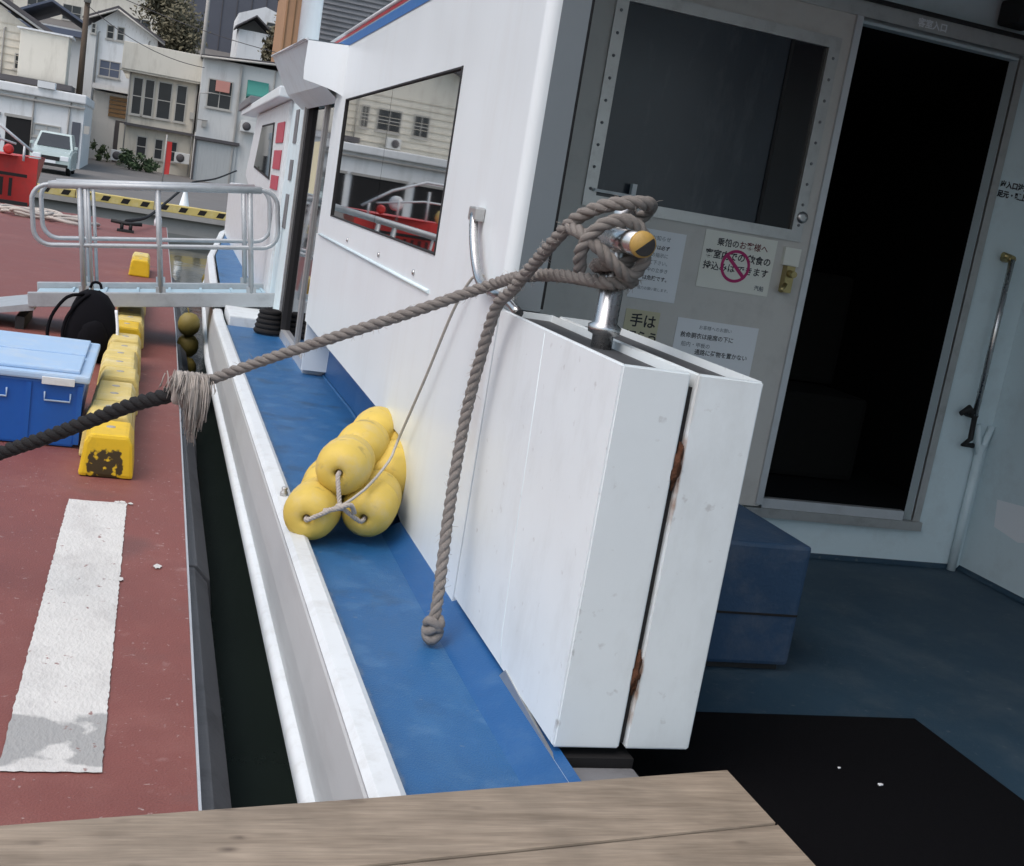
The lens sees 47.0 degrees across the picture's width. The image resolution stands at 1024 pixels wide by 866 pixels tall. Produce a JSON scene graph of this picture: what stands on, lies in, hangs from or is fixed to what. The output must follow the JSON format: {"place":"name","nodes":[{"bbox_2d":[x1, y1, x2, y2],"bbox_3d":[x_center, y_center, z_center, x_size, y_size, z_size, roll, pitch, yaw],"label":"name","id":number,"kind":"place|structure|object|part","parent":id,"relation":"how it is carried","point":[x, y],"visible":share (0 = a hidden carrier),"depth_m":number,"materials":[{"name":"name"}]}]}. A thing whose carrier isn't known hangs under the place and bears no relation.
{"place":"outdoors","nodes":[
{"label":"outdoors","id":0,"kind":"place"},
{"bbox_2d":[0,0,229,211],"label":"ground","id":1,"kind":"structure","parent":0,"point":[93,169],"depth_m":45.61,"materials":[{"name":"concrete"}]},
{"bbox_2d":[0,0,52,75],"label":"cream house","id":2,"kind":"structure","parent":1,"relation":"on","point":[10,31],"depth_m":51.75,"materials":[{"name":"paint"}]},
{"bbox_2d":[12,53,18,70],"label":"window","id":3,"kind":"structure","parent":2,"relation":"in","point":[16,57],"depth_m":52.03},
{"bbox_2d":[0,25,75,92],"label":"annex block","id":4,"kind":"structure","parent":1,"relation":"on","point":[44,55],"depth_m":50.69,"materials":[{"name":"beige paint"}]},
{"bbox_2d":[8,0,82,87],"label":"blue roof house","id":5,"kind":"structure","parent":1,"relation":"on","point":[42,10],"depth_m":76.62,"materials":[{"name":"paint"}]},
{"bbox_2d":[0,80,94,168],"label":"garage building","id":6,"kind":"structure","parent":1,"relation":"on","point":[28,113],"depth_m":46.99,"materials":[{"name":"paint"}]},
{"bbox_2d":[4,116,30,154],"bbox_3d":[-19.737,-11.714,46.956,0.920,1.660,0.039,6,11,-18],"label":"garage door","id":7,"kind":"structure","parent":6,"relation":"in","point":[21,128],"depth_m":46.90,"materials":[{"name":"black metal"}]},
{"bbox_2d":[32,122,60,137],"bbox_3d":[-18.663,-12.071,47.182,1.140,0.580,0.120,6,11,-18],"label":"window","id":8,"kind":"structure","parent":6,"relation":"in","point":[37,127],"depth_m":47.12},
{"bbox_2d":[71,122,80,158],"bbox_3d":[-17.671,-11.740,47.568,0.320,1.600,0.039,6,11,-18],"label":"side door","id":9,"kind":"structure","parent":6,"relation":"in","point":[76,126],"depth_m":47.48,"materials":[{"name":"grey metal"}]},
{"bbox_2d":[29,130,77,175],"bbox_3d":[-16.528,-10.136,42.541,1.600,1.439,3.285,6,11,-18],"label":"parked car","id":10,"kind":"object","parent":1,"relation":"on","point":[55,149],"visible":0.77,"depth_m":41.78,"materials":[{"name":"white paint"}]},
{"bbox_2d":[76,0,90,94],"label":"utility pole","id":11,"kind":"object","parent":1,"relation":"on","point":[80,76],"visible":0.63,"depth_m":54.50,"materials":[{"name":"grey wood"}]},
{"bbox_2d":[88,6,204,67],"bbox_3d":[-17.052,-18.493,54.941,5.475,1.831,0.034,7,11,-14],"label":"overhead wire","id":12,"kind":"object","parent":11,"relation":"attached to","point":[142,44],"visible":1,"depth_m":54.99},
{"bbox_2d":[127,0,276,52],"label":"overhead wire","id":13,"kind":"object","parent":11,"relation":"attached to","point":[201,29],"visible":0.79,"depth_m":55.60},
{"bbox_2d":[13,0,157,33],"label":"pale upper house","id":14,"kind":"structure","parent":1,"relation":"on","point":[75,7],"depth_m":93.39,"materials":[{"name":"beige paint"}]},
{"bbox_2d":[27,0,44,4],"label":"window","id":15,"kind":"structure","parent":14,"relation":"in","point":[29,2],"depth_m":92.08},
{"bbox_2d":[61,3,81,20],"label":"window","id":16,"kind":"structure","parent":14,"relation":"in","point":[76,10],"depth_m":92.98,"materials":[{"name":"grey glass"}]},
{"bbox_2d":[134,17,149,27],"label":"window","id":17,"kind":"structure","parent":14,"relation":"in","point":[142,20],"depth_m":94.59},
{"bbox_2d":[89,139,110,161],"bbox_3d":[-20.788,-14.194,59.381,1.114,1.223,0.653,6,11,-18],"label":"shrub","id":18,"kind":"object","parent":1,"relation":"on","point":[101,150],"visible":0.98,"depth_m":59.37,"materials":[{"name":"green plant"}]},
{"bbox_2d":[88,82,127,161],"bbox_3d":[-21.457,-16.314,62.283,2.450,3.850,4.400,6,11,-18],"label":"annex","id":19,"kind":"object","parent":1,"relation":"on","point":[109,113],"visible":0.62,"depth_m":60.53,"materials":[{"name":"white paint"}]},
{"bbox_2d":[82,6,164,99],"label":"white gable house","id":20,"kind":"structure","parent":1,"relation":"on","point":[104,51],"depth_m":65.29,"materials":[{"name":"paint"}]},
{"bbox_2d":[90,23,96,34],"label":"window","id":21,"kind":"structure","parent":20,"relation":"in","point":[93,28],"depth_m":64.57,"materials":[{"name":"black glass"}]},
{"bbox_2d":[97,59,120,79],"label":"window","id":22,"kind":"structure","parent":20,"relation":"in","point":[107,69],"depth_m":65.53,"materials":[{"name":"blue glass"}]},
{"bbox_2d":[105,24,114,40],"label":"window","id":23,"kind":"structure","parent":20,"relation":"in","point":[110,29],"depth_m":65.14,"materials":[{"name":"glass"}]},
{"bbox_2d":[115,26,124,42],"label":"window","id":24,"kind":"structure","parent":20,"relation":"in","point":[120,36],"depth_m":65.29,"materials":[{"name":"black glass"}]},
{"bbox_2d":[117,148,145,170],"bbox_3d":[-17.830,-12.817,55.408,1.433,1.053,1.299,6,11,-18],"label":"shrub","id":25,"kind":"object","parent":1,"relation":"on","point":[126,156],"visible":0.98,"depth_m":55.25,"materials":[{"name":"green plant"}]},
{"bbox_2d":[139,157,160,172],"bbox_3d":[-17.209,-12.704,55.745,0.966,0.842,0.879,16,12,31],"label":"shrub","id":26,"kind":"object","parent":1,"relation":"on","point":[149,166],"visible":1,"depth_m":55.68,"materials":[{"name":"green plant"}]},
{"bbox_2d":[110,41,202,176],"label":"beige block","id":27,"kind":"structure","parent":1,"relation":"on","point":[162,97],"depth_m":57.35,"materials":[{"name":"paint"}]},
{"bbox_2d":[128,76,143,116],"bbox_3d":[-18.155,-16.286,56.981,0.610,1.830,0.120,6,11,-18],"label":"window","id":28,"kind":"structure","parent":27,"relation":"in","point":[138,82],"depth_m":56.99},
{"bbox_2d":[133,135,147,158],"bbox_3d":[-18.202,-14.035,57.772,0.620,1.060,0.120,6,11,-18],"label":"window","id":29,"kind":"structure","parent":27,"relation":"in","point":[141,142],"depth_m":57.76,"materials":[{"name":"black glass"}]},
{"bbox_2d":[141,79,155,118],"bbox_3d":[-17.639,-16.231,57.148,0.600,1.830,0.120,6,11,-18],"label":"window","id":30,"kind":"structure","parent":27,"relation":"in","point":[148,100],"depth_m":57.16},
{"bbox_2d":[153,138,163,161],"bbox_3d":[-17.435,-13.953,58.021,0.540,1.060,0.120,6,11,-18],"label":"window","id":31,"kind":"structure","parent":27,"relation":"in","point":[158,145],"depth_m":58.03,"materials":[{"name":"black glass"}]},
{"bbox_2d":[154,81,172,121],"bbox_3d":[-16.957,-16.158,57.369,0.800,1.830,0.120,6,11,-18],"label":"window","id":32,"kind":"structure","parent":27,"relation":"in","point":[165,89],"depth_m":57.37,"materials":[{"name":"black glass"}]},
{"bbox_2d":[169,141,177,163],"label":"window","id":33,"kind":"structure","parent":27,"relation":"in","point":[174,144],"depth_m":58.24,"materials":[{"name":"black glass"}]},
{"bbox_2d":[172,84,187,124],"bbox_3d":[-16.219,-16.080,57.609,0.640,1.830,0.120,6,11,-18],"label":"window","id":34,"kind":"structure","parent":27,"relation":"in","point":[181,93],"depth_m":57.62,"materials":[{"name":"glass"}]},
{"bbox_2d":[130,0,201,35],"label":"hillside tree","id":35,"kind":"object","parent":1,"relation":"on","point":[159,6],"visible":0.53,"depth_m":83.31,"materials":[{"name":"green plant"}]},
{"bbox_2d":[161,135,171,181],"bbox_3d":[-13.721,-10.855,46.846,0.269,1.968,0.110,6,11,-18],"label":"red banner","id":36,"kind":"object","parent":1,"relation":"on","point":[167,156],"visible":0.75,"depth_m":46.83,"materials":[{"name":"fabric"}]},
{"bbox_2d":[146,0,210,54],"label":"hillside tree","id":37,"kind":"object","parent":1,"relation":"on","point":[181,37],"visible":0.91,"depth_m":80.28,"materials":[{"name":"green plant"}]},
{"bbox_2d":[179,192,188,206],"bbox_3d":[-8.148,-5.745,29.277,0.386,0.570,0.386,6,11,-18],"label":"white mooring cone","id":38,"kind":"object","parent":1,"relation":"on","point":[184,201],"visible":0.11,"depth_m":29.19,"materials":[{"name":"white plastic"}]},
{"bbox_2d":[200,0,209,54],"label":"utility pole","id":39,"kind":"object","parent":1,"relation":"on","point":[204,35],"visible":0.48,"depth_m":77.44,"materials":[{"name":"concrete"}]},
{"bbox_2d":[189,0,277,52],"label":"slate hall","id":40,"kind":"structure","parent":1,"relation":"on","point":[223,14],"depth_m":96.31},
{"bbox_2d":[189,54,283,183],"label":"grey workshop","id":41,"kind":"structure","parent":1,"relation":"on","point":[223,130],"depth_m":56.67,"materials":[{"name":"paint"}]},
{"bbox_2d":[204,78,233,111],"bbox_3d":[-14.005,-16.187,56.371,1.270,1.410,0.120,6,11,-18],"label":"window","id":42,"kind":"structure","parent":41,"relation":"in","point":[217,100],"depth_m":56.40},
{"bbox_2d":[230,7,276,59],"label":"hillside white house","id":43,"kind":"structure","parent":1,"relation":"on","point":[250,27],"depth_m":85.62,"materials":[{"name":"white paint"}]},
{"bbox_2d":[267,22,274,28],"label":"window","id":44,"kind":"structure","parent":43,"relation":"in","point":[270,24],"depth_m":87.01,"materials":[{"name":"grey glass"}]},
{"bbox_2d":[257,14,276,61],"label":"hillside tree","id":45,"kind":"object","parent":1,"relation":"on","point":[267,45],"visible":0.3,"depth_m":74.84,"materials":[{"name":"green plant"}]},
{"bbox_2d":[34,192,224,238],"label":"quay wall","id":46,"kind":"structure","parent":0,"point":[187,225],"depth_m":28.66,"materials":[{"name":"concrete"}]},
{"bbox_2d":[37,183,225,220],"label":"quay kerb","id":47,"kind":"structure","parent":46,"relation":"on","point":[149,204],"depth_m":28.48,"materials":[{"name":"yellow paint"}]},
{"bbox_2d":[168,233,296,807],"bbox_3d":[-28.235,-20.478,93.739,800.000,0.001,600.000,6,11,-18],"label":"water","id":48,"kind":"structure","parent":0,"point":[258,769],"depth_m":4.88,"materials":[{"name":"liquid"}]},
{"bbox_2d":[0,123,45,206],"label":"red boat","id":49,"kind":"object","parent":48,"relation":"on","point":[19,175],"visible":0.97,"depth_m":22.56,"materials":[{"name":"paint"}]},
{"bbox_2d":[0,203,231,825],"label":"floating pontoon","id":50,"kind":"object","parent":48,"relation":"on","point":[110,706],"visible":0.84,"depth_m":3.68,"materials":[{"name":"paint"}]},
{"bbox_2d":[0,330,99,446],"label":"storage container","id":51,"kind":"object","parent":50,"relation":"on","point":[45,380],"visible":0.98,"depth_m":5.38,"materials":[{"name":"blue plastic"}]},
{"bbox_2d":[0,203,99,226],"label":"rope heap","id":52,"kind":"object","parent":50,"relation":"on","point":[54,215],"visible":0.76,"depth_m":19.29,"materials":[{"name":"white fabric"}]},
{"bbox_2d":[45,281,118,362],"bbox_3d":[-2.780,-0.736,7.664,0.444,0.520,0.384,6,11,-18],"label":"backpack","id":53,"kind":"object","parent":50,"relation":"on","point":[92,316],"visible":0.76,"depth_m":7.56,"materials":[{"name":"black fabric"}]},
{"bbox_2d":[0,387,171,460],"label":"black mooring rope","id":54,"kind":"object","parent":50,"relation":"on","point":[98,417],"visible":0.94,"depth_m":3.36,"materials":[{"name":"black fabric"}]},
{"bbox_2d":[78,333,140,478],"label":"yellow kerb block","id":55,"kind":"structure","parent":50,"relation":"on","point":[106,449],"depth_m":5.35,"materials":[{"name":"concrete"}]},
{"bbox_2d":[111,218,141,233],"bbox_3d":[-6.464,-3.465,19.725,0.505,0.191,0.200,6,11,-18],"label":"pontoon cleat","id":56,"kind":"object","parent":50,"relation":"on","point":[129,224],"visible":1,"depth_m":19.68,"materials":[{"name":"black metal"}]},
{"bbox_2d":[124,170,236,221],"bbox_3d":[-7.909,-6.045,28.883,0.517,1.076,19.211,8,11,-10],"label":"quay mooring line","id":57,"kind":"object","parent":56,"relation":"attached to","point":[152,213],"visible":0.77,"depth_m":24.31,"materials":[{"name":"black fabric"}]},
{"bbox_2d":[117,307,145,348],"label":"yellow kerb block","id":58,"kind":"structure","parent":50,"relation":"on","point":[131,320],"depth_m":8.45,"materials":[{"name":"plastic"}]},
{"bbox_2d":[128,252,149,277],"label":"yellow kerb block","id":59,"kind":"structure","parent":50,"relation":"on","point":[140,265],"depth_m":13.21,"materials":[{"name":"plastic"}]},
{"bbox_2d":[0,179,279,328],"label":"gangway","id":60,"kind":"object","parent":50,"relation":"on","point":[246,291],"visible":0.92,"depth_m":8.69,"materials":[{"name":"paint"}]},
{"bbox_2d":[177,335,198,356],"bbox_3d":[-2.776,-0.771,10.079,0.186,0.243,0.185,6,11,-18],"label":"hanging float","id":61,"kind":"object","parent":50,"relation":"hanging from","point":[189,345],"visible":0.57,"depth_m":10.02,"materials":[{"name":"yellow plastic"}]},
{"bbox_2d":[187,357,195,371],"bbox_3d":[-2.793,-0.575,10.067,0.186,0.243,0.185,6,11,-18],"label":"hanging float","id":62,"kind":"object","parent":50,"relation":"hanging from","point":[191,363],"visible":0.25,"depth_m":10.02,"materials":[{"name":"yellow plastic"}]},
{"bbox_2d":[0,770,814,865],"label":"boarding plank","id":63,"kind":"object","parent":50,"relation":"on","point":[717,818],"visible":1,"depth_m":1.95,"materials":[{"name":"brown wood"}]},
{"bbox_2d":[202,0,1023,802],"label":"passenger boat","id":64,"kind":"object","parent":48,"relation":"on","point":[860,428],"visible":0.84,"depth_m":4.11,"materials":[{"name":"paint"}]},
{"bbox_2d":[178,307,199,335],"bbox_3d":[-2.741,-0.945,9.994,0.186,0.243,0.185,6,11,-18],"label":"hanging float","id":65,"kind":"object","parent":64,"relation":"hanging from","point":[188,323],"visible":1,"depth_m":9.94,"materials":[{"name":"yellow plastic"}]},
{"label":"fore window","id":66,"kind":"part","parent":64,"relation":"part of","materials":[{"name":"glass"}]},
{"bbox_2d":[253,308,280,335],"bbox_3d":[-1.669,-0.768,8.098,0.207,0.169,0.208,6,11,-18],"label":"black rope coil","id":67,"kind":"object","parent":64,"relation":"on","point":[268,320],"visible":0.94,"depth_m":8.03,"materials":[{"name":"black fabric"}]},
{"bbox_3d":[-1.135,-1.288,7.313,0.316,1.650,1.552,6,11,-18],"label":"side door","id":68,"kind":"part","parent":64,"relation":"part of","materials":[{"name":"metal"}]},
{"bbox_2d":[283,406,405,539],"bbox_3d":[-0.503,0.126,3.959,0.400,0.325,0.872,10,11,2],"label":"float bundle","id":69,"kind":"object","parent":64,"relation":"on","point":[350,461],"visible":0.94,"depth_m":3.66,"materials":[{"name":"yellow plastic"}]},
{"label":"window","id":70,"kind":"part","parent":64,"relation":"part of","materials":[{"name":"clear glass"}]},
{"bbox_2d":[158,195,662,644],"bbox_3d":[-0.296,-0.097,3.018,1.346,1.170,0.392,15,12,29],"label":"mooring rope","id":71,"kind":"object","parent":64,"relation":"on","point":[190,392],"visible":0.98,"depth_m":2.98,"materials":[{"name":"grey fabric"}]},
{"bbox_2d":[341,274,484,504],"bbox_3d":[-0.343,-0.140,3.540,0.252,0.774,0.627,6,11,-18],"label":"tether cord","id":72,"kind":"object","parent":64,"relation":"attached to","point":[366,487],"visible":0.88,"depth_m":3.64,"materials":[{"name":"grey fabric"}]},
{"bbox_2d":[623,308,660,340],"bbox_3d":[0.465,-0.375,4.276,0.135,0.142,0.002,6,11,-18],"label":"notice","id":73,"kind":"object","parent":64,"relation":"attached to","point":[642,323],"visible":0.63,"depth_m":4.27,"materials":[{"name":"paper"}]},
{"bbox_2d":[627,228,686,302],"bbox_3d":[0.521,-0.603,4.238,0.188,0.250,0.002,6,11,-18],"label":"notice","id":74,"kind":"object","parent":64,"relation":"attached to","point":[659,278],"visible":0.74,"depth_m":4.25,"materials":[{"name":"paper"}]},
{"bbox_3d":[0.635,-0.657,4.247,1.027,1.845,0.099,6,11,-18],"label":"sliding door","id":75,"kind":"part","parent":64,"relation":"part of","materials":[{"name":"metal"}]},
{"bbox_2d":[672,317,758,376],"bbox_3d":[0.749,-0.300,4.378,0.335,0.222,0.002,6,11,-18],"label":"notice","id":76,"kind":"object","parent":64,"relation":"attached to","point":[729,346],"visible":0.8,"depth_m":4.38,"materials":[{"name":"paper"}]},
{"bbox_2d":[695,229,777,296],"bbox_3d":[0.827,-0.623,4.324,0.295,0.208,0.003,6,11,-18],"label":"notice","id":77,"kind":"object","parent":64,"relation":"attached to","point":[733,262],"visible":1,"depth_m":4.32,"materials":[{"name":"beige paper"}]},
{"bbox_2d":[705,504,810,668],"bbox_3d":[0.538,0.425,3.548,0.442,0.379,0.543,6,11,-18],"label":"step box","id":78,"kind":"object","parent":64,"relation":"on","point":[767,562],"visible":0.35,"depth_m":3.33,"materials":[{"name":"blue paint"}]},
{"bbox_2d":[622,712,1023,865],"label":"floor mat","id":79,"kind":"object","parent":64,"relation":"on","point":[934,800],"visible":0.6,"depth_m":2.69,"materials":[{"name":"black rubber"}]},
{"bbox_2d":[271,0,301,61],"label":"orange boarded house","id":80,"kind":"structure","parent":0,"point":[287,24],"depth_m":66.87,"materials":[{"name":"orange wood"}]}
]}

